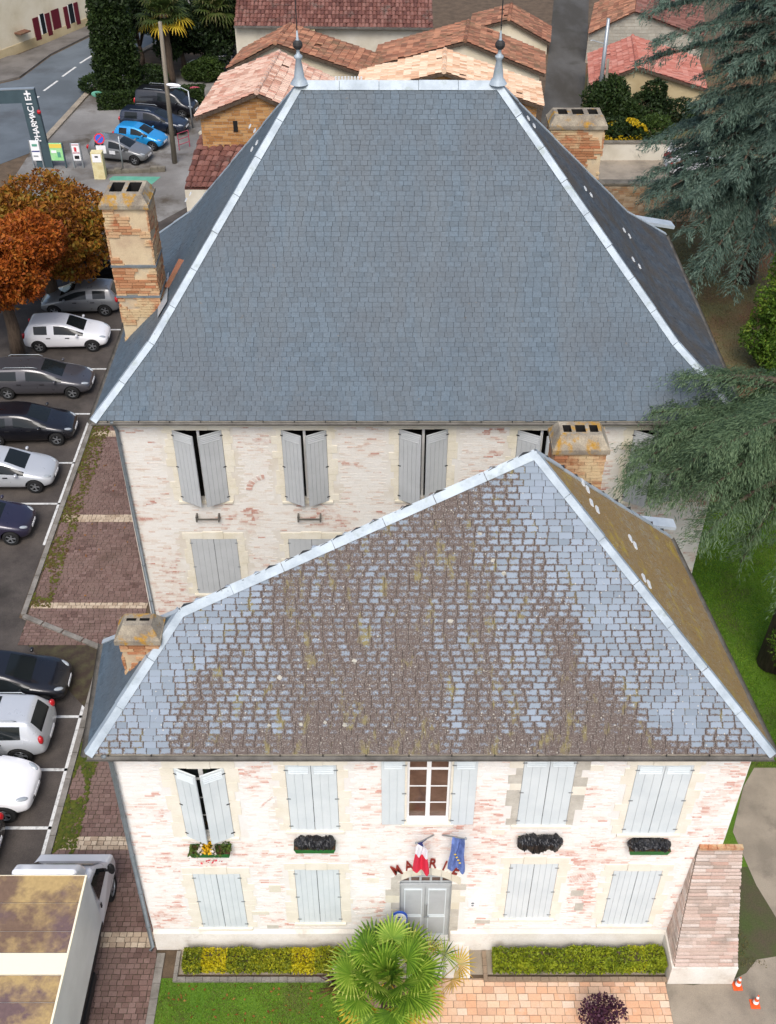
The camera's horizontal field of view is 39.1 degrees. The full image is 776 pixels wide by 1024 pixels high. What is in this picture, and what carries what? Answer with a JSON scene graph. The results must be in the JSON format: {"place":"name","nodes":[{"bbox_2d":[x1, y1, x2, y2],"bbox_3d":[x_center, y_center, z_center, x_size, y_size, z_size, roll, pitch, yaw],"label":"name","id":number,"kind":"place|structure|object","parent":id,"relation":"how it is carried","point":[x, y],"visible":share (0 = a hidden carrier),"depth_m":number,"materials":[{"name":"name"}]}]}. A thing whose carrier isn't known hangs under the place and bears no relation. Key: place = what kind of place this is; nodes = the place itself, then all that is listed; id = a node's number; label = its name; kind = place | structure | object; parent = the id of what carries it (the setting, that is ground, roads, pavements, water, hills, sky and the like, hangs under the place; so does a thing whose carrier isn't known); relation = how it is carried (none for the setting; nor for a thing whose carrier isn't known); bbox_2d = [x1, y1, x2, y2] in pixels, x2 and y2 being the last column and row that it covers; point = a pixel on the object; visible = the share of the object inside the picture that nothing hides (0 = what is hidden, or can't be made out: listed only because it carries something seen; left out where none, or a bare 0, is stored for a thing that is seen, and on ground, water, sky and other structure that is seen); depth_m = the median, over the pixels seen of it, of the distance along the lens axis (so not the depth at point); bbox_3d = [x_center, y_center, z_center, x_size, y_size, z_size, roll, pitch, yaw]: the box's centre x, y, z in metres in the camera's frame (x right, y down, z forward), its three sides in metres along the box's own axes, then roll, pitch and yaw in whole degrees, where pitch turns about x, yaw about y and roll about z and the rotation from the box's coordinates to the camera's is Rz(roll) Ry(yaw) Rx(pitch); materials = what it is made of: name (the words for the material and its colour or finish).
{"place":"outdoors","nodes":[
{"label":"outdoors","id":0,"kind":"place"},
{"bbox_2d":[0,33,155,163],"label":"road","id":1,"kind":"structure","parent":0,"point":[59,98],"depth_m":80.31,"materials":[{"name":"grey asphalt"}]},
{"bbox_2d":[18,426,157,1023],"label":"cobbled path","id":2,"kind":"structure","parent":0,"point":[114,591],"depth_m":38.44,"materials":[{"name":"brown stone"}]},
{"bbox_2d":[0,854,116,1023],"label":"box lorry","id":3,"kind":"object","parent":2,"relation":"on","point":[53,908],"visible":1,"depth_m":26.78,"materials":[{"name":"white paint"}]},
{"bbox_2d":[91,868,105,899],"bbox_3d":[-7.698,9.696,29.088,0.090,0.750,1.000,0,40,0],"label":"side window","id":4,"kind":"structure","parent":3,"relation":"in","point":[97,882],"depth_m":29.02,"materials":[{"name":"black glass"}]},
{"bbox_2d":[29,426,109,853],"bbox_3d":[-11.418,2.504,40.532,3.516,0.163,35.170,-5,40,-6],"label":"moss strip","id":5,"kind":"object","parent":2,"relation":"on","point":[67,819],"visible":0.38,"depth_m":39.63,"materials":[{"name":"green plant"}]},
{"bbox_2d":[70,465,343,1023],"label":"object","id":6,"kind":"object","parent":2,"relation":"on","point":[184,1000],"visible":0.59,"depth_m":28.41,"materials":[{"name":"red plant"}]},
{"bbox_2d":[0,207,186,874],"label":"car park","id":7,"kind":"structure","parent":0,"point":[19,561],"depth_m":41.82,"materials":[{"name":"grey asphalt"}]},
{"bbox_2d":[0,494,35,544],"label":"parked car","id":8,"kind":"object","parent":7,"relation":"on","point":[17,520],"visible":1,"depth_m":41.97,"materials":[{"name":"black paint"}]},
{"bbox_2d":[0,755,41,822],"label":"parked car","id":9,"kind":"object","parent":7,"relation":"on","point":[20,778],"visible":0.97,"depth_m":32.51,"materials":[{"name":"white paint"}]},
{"bbox_2d":[0,692,56,760],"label":"parked car","id":10,"kind":"object","parent":7,"relation":"on","point":[27,723],"visible":0.95,"depth_m":33.76,"materials":[{"name":"white paint"}]},
{"bbox_2d":[0,445,58,492],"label":"parked car","id":11,"kind":"object","parent":7,"relation":"on","point":[34,472],"visible":1,"depth_m":44.25,"materials":[{"name":"grey paint"}]},
{"bbox_2d":[0,206,67,355],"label":"chestnut tree","id":12,"kind":"object","parent":7,"relation":"on","point":[26,251],"visible":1,"depth_m":48.22,"materials":[{"name":"orange plant"}]},
{"bbox_2d":[0,647,71,699],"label":"parked car","id":13,"kind":"object","parent":7,"relation":"on","point":[47,677],"visible":0.79,"depth_m":35.69,"materials":[{"name":"black paint"}]},
{"bbox_2d":[0,401,77,445],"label":"parked car","id":14,"kind":"object","parent":7,"relation":"on","point":[23,421],"visible":1,"depth_m":46.61,"materials":[{"name":"black paint"}]},
{"bbox_2d":[0,354,94,399],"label":"parked car","id":15,"kind":"object","parent":7,"relation":"on","point":[30,375],"visible":1,"depth_m":49.33,"materials":[{"name":"grey paint"}]},
{"bbox_2d":[0,167,110,293],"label":"chestnut tree","id":16,"kind":"object","parent":7,"relation":"on","point":[66,204],"visible":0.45,"depth_m":52.85,"materials":[{"name":"orange plant"}]},
{"bbox_2d":[5,329,120,854],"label":"parking lines","id":17,"kind":"object","parent":7,"relation":"on","point":[79,717],"visible":0.29,"depth_m":35.18,"materials":[{"name":"white paint"}]},
{"bbox_2d":[21,421,107,853],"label":"kerb","id":18,"kind":"structure","parent":7,"relation":"on","point":[65,788],"depth_m":38.48,"materials":[{"name":"grey concrete"}]},
{"bbox_2d":[22,312,110,352],"bbox_3d":[-15.548,-8.796,52.929,4.036,1.455,2.089,-1,40,-2],"label":"parked car","id":19,"kind":"object","parent":7,"relation":"on","point":[42,332],"visible":1,"depth_m":52.38,"materials":[{"name":"white paint"}]},
{"bbox_2d":[41,278,119,315],"bbox_3d":[-15.602,-10.981,55.534,4.036,1.455,2.089,-1,40,-2],"label":"parked car","id":20,"kind":"object","parent":7,"relation":"on","point":[98,294],"visible":0.89,"depth_m":54.93,"materials":[{"name":"grey paint"}]},
{"bbox_2d":[69,248,112,279],"bbox_3d":[-15.198,-13.295,58.292,4.036,1.455,2.089,-2,40,-2],"label":"parked car","id":21,"kind":"object","parent":7,"relation":"on","point":[105,271],"visible":0.02,"depth_m":57.66,"materials":[{"name":"black paint"}]},
{"bbox_2d":[0,0,192,82],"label":"pavement","id":22,"kind":"structure","parent":0,"point":[17,66],"depth_m":86.20,"materials":[{"name":"grey concrete"}]},
{"bbox_2d":[10,70,219,221],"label":"pharmacy yard","id":23,"kind":"structure","parent":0,"point":[85,122],"depth_m":70.66,"materials":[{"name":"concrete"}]},
{"bbox_2d":[0,87,53,167],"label":"pharmacy totem","id":24,"kind":"object","parent":23,"relation":"on","point":[26,97],"visible":1,"depth_m":67.44,"materials":[{"name":"metal"}]},
{"bbox_2d":[28,140,44,167],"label":"notice board","id":25,"kind":"object","parent":23,"relation":"on","point":[35,150],"visible":0.96,"depth_m":69.02,"materials":[{"name":"metal"}]},
{"bbox_2d":[47,143,66,167],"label":"notice board","id":26,"kind":"object","parent":23,"relation":"on","point":[56,152],"visible":1,"depth_m":69.07,"materials":[{"name":"green paint"}]},
{"bbox_2d":[69,143,83,167],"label":"notice board","id":27,"kind":"object","parent":23,"relation":"on","point":[76,152],"visible":1,"depth_m":69.10,"materials":[{"name":"metal"}]},
{"bbox_2d":[30,41,155,153],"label":"road kerb","id":28,"kind":"structure","parent":23,"relation":"on","point":[51,132],"depth_m":77.00,"materials":[{"name":"grey concrete"}]},
{"bbox_2d":[77,73,111,93],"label":"shrub","id":29,"kind":"object","parent":23,"relation":"on","point":[83,85],"visible":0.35,"depth_m":79.60,"materials":[{"name":"green plant"}]},
{"bbox_2d":[90,150,106,178],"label":"payment terminal","id":30,"kind":"object","parent":23,"relation":"on","point":[98,164],"visible":1,"depth_m":67.78,"materials":[{"name":"beige metal"}]},
{"bbox_2d":[85,0,146,90],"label":"cypress tree","id":31,"kind":"object","parent":23,"relation":"on","point":[112,41],"visible":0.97,"depth_m":75.98,"materials":[{"name":"green plant"}]},
{"bbox_2d":[86,132,152,165],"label":"parked car","id":32,"kind":"object","parent":23,"relation":"on","point":[134,152],"visible":0.75,"depth_m":69.85,"materials":[{"name":"grey paint"}]},
{"bbox_2d":[110,176,159,183],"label":"green painted patch","id":33,"kind":"object","parent":23,"relation":"on","point":[151,180],"visible":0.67,"depth_m":68.46,"materials":[{"name":"paint"}]},
{"bbox_2d":[106,166,165,173],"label":"rubble kerb","id":34,"kind":"structure","parent":23,"relation":"on","point":[117,170],"depth_m":69.03,"materials":[{"name":"grey stone"}]},
{"bbox_2d":[112,121,167,150],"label":"parked car","id":35,"kind":"object","parent":23,"relation":"on","point":[153,138],"visible":0.74,"depth_m":71.56,"materials":[{"name":"blue paint"}]},
{"bbox_2d":[95,83,205,110],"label":"yard hedge","id":36,"kind":"object","parent":23,"relation":"on","point":[120,99],"visible":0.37,"depth_m":77.30,"materials":[{"name":"green plant"}]},
{"bbox_2d":[135,63,170,84],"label":"round bush","id":37,"kind":"object","parent":23,"relation":"on","point":[154,72],"visible":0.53,"depth_m":78.67,"materials":[{"name":"green plant"}]},
{"bbox_2d":[118,103,189,134],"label":"parked car","id":38,"kind":"object","parent":23,"relation":"on","point":[154,116],"visible":0.68,"depth_m":73.61,"materials":[{"name":"black paint"}]},
{"bbox_2d":[133,0,192,82],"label":"palm tree","id":39,"kind":"object","parent":23,"relation":"on","point":[163,7],"visible":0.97,"depth_m":78.03,"materials":[{"name":"green plant"}]},
{"bbox_2d":[133,83,198,117],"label":"parked car","id":40,"kind":"object","parent":23,"relation":"on","point":[147,94],"visible":0.73,"depth_m":75.85,"materials":[{"name":"black paint"}]},
{"bbox_2d":[158,21,180,163],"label":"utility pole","id":41,"kind":"object","parent":23,"relation":"on","point":[167,84],"visible":1,"depth_m":67.43,"materials":[{"name":"grey metal"}]},
{"bbox_2d":[140,0,212,71],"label":"garden tree","id":42,"kind":"object","parent":23,"relation":"on","point":[181,45],"visible":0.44,"depth_m":80.71,"materials":[{"name":"green plant"}]},
{"bbox_2d":[179,55,224,82],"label":"round bush","id":43,"kind":"object","parent":23,"relation":"on","point":[198,72],"visible":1,"depth_m":81.42,"materials":[{"name":"green plant"}]},
{"bbox_2d":[191,0,234,53],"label":"palm tree","id":44,"kind":"object","parent":23,"relation":"on","point":[220,16],"visible":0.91,"depth_m":80.18,"materials":[{"name":"green plant"}]},
{"bbox_2d":[154,978,364,1023],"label":"front lawn","id":45,"kind":"structure","parent":0,"point":[325,999],"depth_m":28.34,"materials":[{"name":"green plant"}]},
{"bbox_2d":[172,951,330,982],"bbox_3d":[-3.322,12.091,29.068,4.688,0.106,0.830,0,40,0],"label":"bed edging","id":46,"kind":"object","parent":45,"relation":"on","point":[176,979],"visible":0.73,"depth_m":28.76,"materials":[{"name":"grey stone"}]},
{"bbox_2d":[194,49,337,147],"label":"tiled house","id":47,"kind":"structure","parent":0,"point":[237,101],"depth_m":60.63,"materials":[{"name":"pink tile"}]},
{"bbox_2d":[226,22,379,79],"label":"tiled house","id":48,"kind":"structure","parent":0,"point":[331,56],"depth_m":70.35,"materials":[{"name":"orange tile"}]},
{"bbox_2d":[234,0,432,52],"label":"long house","id":49,"kind":"structure","parent":0,"point":[369,24],"depth_m":80.17,"materials":[{"name":"tile"}]},
{"bbox_2d":[0,0,775,984],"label":"ground","id":50,"kind":"structure","parent":0,"point":[446,12],"depth_m":87.59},
{"bbox_2d":[0,0,88,58],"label":"roadside house","id":51,"kind":"structure","parent":50,"relation":"on","point":[25,25],"depth_m":87.66,"materials":[{"name":"beige paint"}]},
{"bbox_2d":[125,0,148,65],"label":"garden tree","id":52,"kind":"object","parent":50,"relation":"on","point":[134,6],"visible":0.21,"depth_m":81.49,"materials":[{"name":"green plant"}]},
{"bbox_2d":[145,953,164,1023],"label":"drain slabs","id":53,"kind":"structure","parent":50,"relation":"on","point":[154,994],"depth_m":28.61,"materials":[{"name":"grey concrete"}]},
{"bbox_2d":[180,0,236,67],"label":"garden tree","id":54,"kind":"object","parent":50,"relation":"on","point":[225,37],"visible":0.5,"depth_m":81.33,"materials":[{"name":"green plant"}]},
{"bbox_2d":[185,131,243,211],"bbox_3d":[-9.635,-18.148,61.501,2.884,4.740,4.785,6,40,7],"label":"lean to","id":55,"kind":"object","parent":50,"relation":"on","point":[208,166],"visible":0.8,"depth_m":60.10,"materials":[{"name":"tile"}]},
{"bbox_2d":[87,0,739,615],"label":"town hall","id":56,"kind":"structure","parent":50,"relation":"on","point":[347,306],"depth_m":32.94,"materials":[{"name":"stone"}]},
{"bbox_2d":[178,950,664,974],"bbox_3d":[0.900,11.970,29.299,13.000,0.001,0.900,0,40,0],"label":"foot strip","id":57,"kind":"object","parent":50,"relation":"on","point":[477,959],"visible":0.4,"depth_m":29.00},
{"bbox_2d":[181,945,342,974],"bbox_3d":[-3.324,11.879,28.932,4.252,0.591,0.636,0,40,0],"label":"hedge","id":58,"kind":"object","parent":57,"relation":"on","point":[256,961],"visible":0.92,"depth_m":28.81,"materials":[{"name":"green plant"}]},
{"bbox_2d":[491,943,667,974],"bbox_3d":[5.040,11.867,28.941,4.603,0.640,0.654,0,40,0],"label":"hedge","id":59,"kind":"object","parent":57,"relation":"on","point":[528,960],"visible":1,"depth_m":28.80,"materials":[{"name":"green plant"}]},
{"bbox_2d":[80,422,775,977],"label":"town hall","id":60,"kind":"structure","parent":50,"relation":"on","point":[492,662],"depth_m":23.73,"materials":[{"name":"stone"}]},
{"bbox_2d":[177,768,233,831],"bbox_3d":[-4.251,6.675,25.470,1.136,2.660,0.060,0,40,0],"label":"window frame","id":61,"kind":"structure","parent":60,"relation":"in","point":[196,772],"depth_m":25.07,"materials":[{"name":"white wood"}]},
{"bbox_2d":[187,841,231,863],"bbox_3d":[-4.281,8.188,26.284,1.089,0.604,0.441,0,40,0],"label":"window box","id":62,"kind":"object","parent":60,"relation":"attached to","point":[210,850],"visible":0.98,"depth_m":26.22,"materials":[{"name":"plastic"}]},
{"bbox_2d":[294,845,335,852],"bbox_3d":[-1.754,8.059,26.265,1.000,0.230,0.300,0,40,0],"label":"window box","id":63,"kind":"object","parent":60,"relation":"attached to","point":[297,850],"visible":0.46,"depth_m":26.15,"materials":[{"name":"plastic"}]},
{"bbox_2d":[294,835,335,850],"bbox_3d":[-1.748,7.892,26.115,1.000,0.313,0.408,0,40,0],"label":"plant","id":64,"kind":"object","parent":63,"relation":"on","point":[314,842],"visible":1,"depth_m":26.01,"materials":[{"name":"black plant"}]},
{"bbox_2d":[413,834,434,875],"bbox_3d":[0.911,7.992,25.860,0.333,1.614,0.895,31,49,32],"label":"flag","id":65,"kind":"object","parent":60,"relation":"attached to","point":[420,861],"visible":1,"depth_m":25.85,"materials":[{"name":"fabric"}]},
{"bbox_2d":[390,858,458,874],"bbox_3d":[0.941,8.768,26.984,1.789,0.722,0.024,0,40,0],"label":"wall lettering","id":66,"kind":"object","parent":60,"relation":"attached to","point":[396,870],"depth_m":26.98},
{"bbox_2d":[399,882,450,934],"bbox_3d":[0.956,10.421,28.606,1.320,2.538,0.170,0,40,0],"label":"door","id":67,"kind":"structure","parent":60,"relation":"in","point":[430,906],"depth_m":28.46,"materials":[{"name":"metal"}]},
{"bbox_2d":[407,762,450,818],"bbox_3d":[0.931,6.332,25.181,0.984,2.418,0.060,0,40,0],"label":"window frame","id":68,"kind":"structure","parent":60,"relation":"in","point":[428,783],"depth_m":25.24,"materials":[{"name":"white wood"}]},
{"bbox_2d":[442,834,466,873],"bbox_3d":[1.510,7.891,25.782,0.298,1.708,0.915,-31,49,-32],"label":"flag","id":69,"kind":"object","parent":60,"relation":"attached to","point":[456,858],"visible":1,"depth_m":25.75,"materials":[{"name":"fabric"}]},
{"bbox_2d":[627,841,670,854],"bbox_3d":[6.271,8.110,26.308,1.000,0.230,0.300,0,40,0],"label":"window box","id":70,"kind":"object","parent":60,"relation":"attached to","point":[650,852],"visible":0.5,"depth_m":26.20,"materials":[{"name":"plastic"}]},
{"bbox_2d":[627,838,670,852],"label":"plants","id":71,"kind":"object","parent":70,"relation":"on","point":[648,844],"visible":1,"depth_m":26.05,"materials":[{"name":"black plant"}]},
{"bbox_2d":[661,844,743,983],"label":"buttress","id":72,"kind":"structure","parent":60,"relation":"attached to","point":[700,943],"depth_m":27.68,"materials":[{"name":"brick"}]},
{"bbox_2d":[358,47,544,117],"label":"tiled house","id":73,"kind":"structure","parent":50,"relation":"on","point":[444,63],"depth_m":62.00,"materials":[{"name":"orange tile"}]},
{"bbox_2d":[585,0,705,62],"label":"block house","id":74,"kind":"structure","parent":50,"relation":"on","point":[622,15],"depth_m":84.17,"materials":[{"name":"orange tile"}]},
{"bbox_2d":[375,19,545,80],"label":"tiled house","id":75,"kind":"structure","parent":0,"point":[469,38],"depth_m":72.28,"materials":[{"name":"orange tile"}]},
{"bbox_2d":[471,2,551,52],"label":"tiled house","id":76,"kind":"structure","parent":0,"point":[520,24],"depth_m":86.35,"materials":[{"name":"orange tile"}]},
{"bbox_2d":[365,978,672,1023],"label":"brick forecourt","id":77,"kind":"structure","parent":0,"point":[475,1001],"depth_m":28.38,"materials":[{"name":"brick"}]},
{"bbox_2d":[324,912,447,1023],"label":"palm tree","id":78,"kind":"object","parent":77,"relation":"on","point":[361,965],"visible":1,"depth_m":26.75,"materials":[{"name":"green plant"}]},
{"bbox_2d":[405,930,476,1003],"bbox_3d":[1.363,11.875,28.215,1.947,1.549,2.037,0,40,0],"label":"palm seedling","id":79,"kind":"object","parent":77,"relation":"on","point":[444,950],"visible":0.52,"depth_m":28.30,"materials":[{"name":"beige plant"}]},
{"bbox_2d":[482,951,666,982],"bbox_3d":[5.041,12.091,29.068,5.037,0.106,0.830,0,40,0],"label":"bed edging","id":80,"kind":"object","parent":77,"relation":"on","point":[486,978],"visible":0.84,"depth_m":28.75,"materials":[{"name":"beige stone"}]},
{"bbox_2d":[577,991,627,1023],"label":"purple shrub","id":81,"kind":"object","parent":77,"relation":"on","point":[602,1012],"visible":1,"depth_m":27.30,"materials":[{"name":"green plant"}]},
{"bbox_2d":[541,0,588,127],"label":"alley","id":82,"kind":"structure","parent":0,"point":[565,76],"depth_m":86.59,"materials":[{"name":"grey asphalt"}]},
{"bbox_2d":[598,160,674,178],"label":"yard terrace","id":83,"kind":"structure","parent":0,"point":[620,169],"depth_m":69.66,"materials":[{"name":"beige concrete"}]},
{"bbox_2d":[587,34,707,112],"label":"tiled house","id":84,"kind":"structure","parent":0,"point":[622,54],"depth_m":76.52,"materials":[{"name":"red tile"}]},
{"bbox_2d":[582,64,775,157],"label":"back garden","id":85,"kind":"object","parent":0,"point":[708,67],"visible":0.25,"depth_m":82.15,"materials":[{"name":"green plant"}]},
{"bbox_2d":[590,18,609,107],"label":"utility pole","id":86,"kind":"object","parent":85,"relation":"on","point":[603,61],"visible":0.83,"depth_m":72.02,"materials":[{"name":"metal"}]},
{"bbox_2d":[579,72,647,131],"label":"bush","id":87,"kind":"object","parent":85,"relation":"on","point":[614,90],"visible":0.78,"depth_m":72.97,"materials":[{"name":"green plant"}]},
{"bbox_2d":[604,114,649,139],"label":"flowering shrub","id":88,"kind":"object","parent":85,"relation":"on","point":[622,133],"visible":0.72,"depth_m":70.51,"materials":[{"name":"yellow plant"}]},
{"bbox_2d":[635,112,676,139],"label":"bush","id":89,"kind":"object","parent":85,"relation":"on","point":[651,124],"visible":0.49,"depth_m":71.00,"materials":[{"name":"green plant"}]},
{"bbox_2d":[627,76,701,125],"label":"bush","id":90,"kind":"object","parent":85,"relation":"on","point":[656,98],"visible":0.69,"depth_m":74.23,"materials":[{"name":"green plant"}]},
{"bbox_2d":[600,140,729,159],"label":"garden wall","id":91,"kind":"structure","parent":85,"relation":"on","point":[620,150],"depth_m":70.31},
{"bbox_2d":[657,222,775,501],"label":"dry lawn","id":92,"kind":"structure","parent":0,"point":[711,287],"depth_m":56.63,"materials":[{"name":"brown plant"}]},
{"bbox_2d":[598,179,775,221],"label":"garden wall","id":93,"kind":"structure","parent":92,"relation":"on","point":[620,191],"depth_m":62.78,"materials":[{"name":"stone"}]},
{"bbox_2d":[627,0,775,304],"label":"cedar tree","id":94,"kind":"object","parent":92,"relation":"on","point":[732,187],"visible":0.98,"depth_m":51.64,"materials":[{"name":"green plant"}]},
{"bbox_2d":[736,253,775,372],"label":"bush","id":95,"kind":"object","parent":92,"relation":"on","point":[767,318],"visible":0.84,"depth_m":49.52,"materials":[{"name":"green plant"}]},
{"bbox_2d":[666,957,775,1023],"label":"gravel forecourt","id":96,"kind":"structure","parent":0,"point":[710,1004],"depth_m":28.41,"materials":[{"name":"beige gravel"}]},
{"bbox_2d":[688,867,775,984],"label":"side bed","id":97,"kind":"object","parent":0,"point":[757,922],"depth_m":30.00,"materials":[{"name":"green plant"}]},
{"bbox_2d":[692,502,775,866],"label":"lawn","id":98,"kind":"structure","parent":0,"point":[730,838],"depth_m":39.50,"materials":[{"name":"green plant"}]},
{"bbox_2d":[608,363,775,674],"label":"cedar tree","id":99,"kind":"object","parent":98,"relation":"on","point":[739,444],"visible":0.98,"depth_m":30.85,"materials":[{"name":"green plant"}]},
{"bbox_2d":[728,325,775,513],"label":"golden conifer","id":100,"kind":"object","parent":98,"relation":"on","point":[769,363],"visible":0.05,"depth_m":39.23,"materials":[{"name":"green plant"}]},
{"bbox_2d":[733,768,775,916],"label":"side path","id":101,"kind":"structure","parent":0,"point":[754,830],"depth_m":32.38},
{"bbox_3d":[3.622,7.938,26.164,1.000,0.230,0.300,0,40,0],"label":"window box","id":102,"kind":"object","parent":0,"visible":0},
{"bbox_2d":[517,832,562,853],"bbox_3d":[3.621,7.910,26.067,1.080,0.571,0.416,0,40,0],"label":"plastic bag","id":103,"kind":"object","parent":102,"relation":"in","point":[533,843],"visible":1,"depth_m":25.92,"materials":[{"name":"black plastic"}]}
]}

